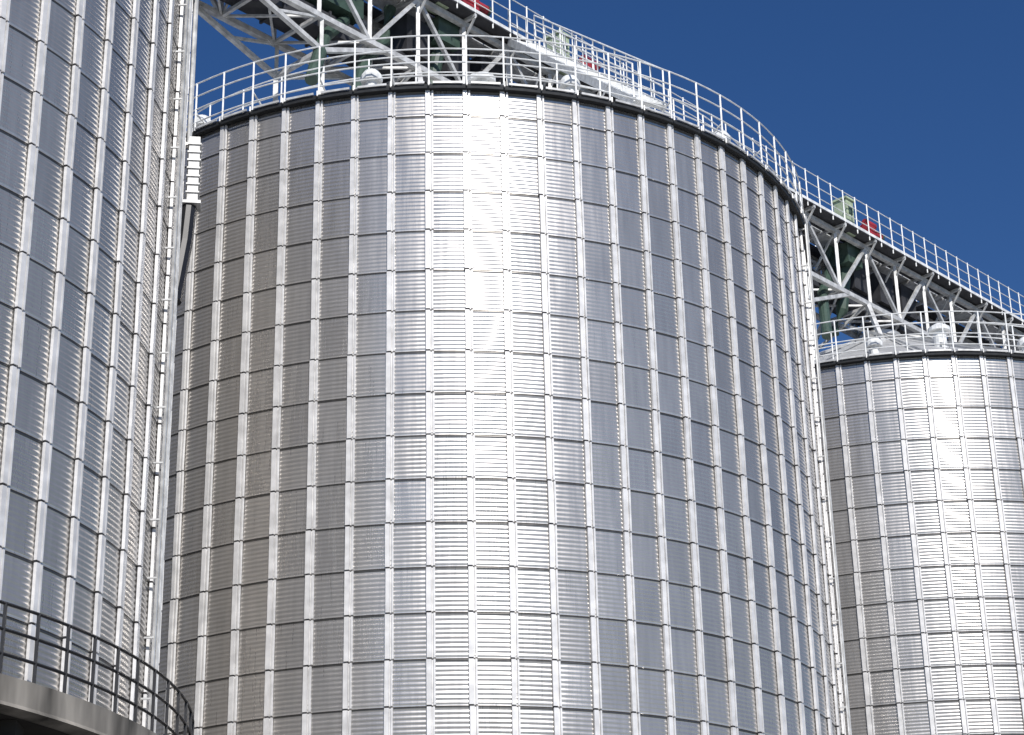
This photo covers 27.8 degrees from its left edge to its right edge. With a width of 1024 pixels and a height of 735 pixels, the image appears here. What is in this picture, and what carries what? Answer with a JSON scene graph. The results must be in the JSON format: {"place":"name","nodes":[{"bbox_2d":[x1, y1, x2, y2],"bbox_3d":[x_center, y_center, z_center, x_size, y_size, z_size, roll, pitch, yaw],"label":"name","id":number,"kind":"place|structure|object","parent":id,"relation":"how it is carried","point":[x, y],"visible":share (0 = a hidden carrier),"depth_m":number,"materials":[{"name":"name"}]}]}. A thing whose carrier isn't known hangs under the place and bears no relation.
{"place":"outdoors","nodes":[
{"label":"outdoors","id":0,"kind":"place"},
{"bbox_2d":[0,600,194,734],"bbox_3d":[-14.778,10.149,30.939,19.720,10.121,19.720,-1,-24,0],"label":"railing","id":1,"kind":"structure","parent":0,"point":[30,708],"depth_m":28.65,"materials":[{"name":"grey metal"}]},
{"bbox_2d":[186,0,1023,351],"label":"sky","id":2,"kind":"structure","parent":0,"point":[913,110],"materials":[{"name":"blue"}]},
{"bbox_2d":[811,311,1023,734],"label":"grain silo","id":3,"kind":"object","parent":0,"point":[925,443],"visible":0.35,"depth_m":56.47,"materials":[{"name":"metal"}]},
{"bbox_3d":[-1.246,16.018,44.919,19.720,10.121,19.720,-1,-24,0],"label":"concrete platform","id":4,"kind":"object","parent":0,"visible":0},
{"bbox_2d":[0,0,201,732],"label":"grain silo","id":5,"kind":"object","parent":4,"relation":"on","point":[97,218],"visible":0.94,"depth_m":32.27,"materials":[{"name":"metal"}]},
{"bbox_2d":[156,34,851,734],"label":"grain silo","id":6,"kind":"object","parent":4,"relation":"on","point":[494,408],"visible":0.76,"depth_m":42.76,"materials":[{"name":"metal"}]},
{"bbox_2d":[198,0,1023,359],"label":"conveyor gantry","id":7,"kind":"object","parent":6,"relation":"on","point":[864,268],"visible":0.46,"depth_m":56.09,"materials":[{"name":"metal"}]}
]}

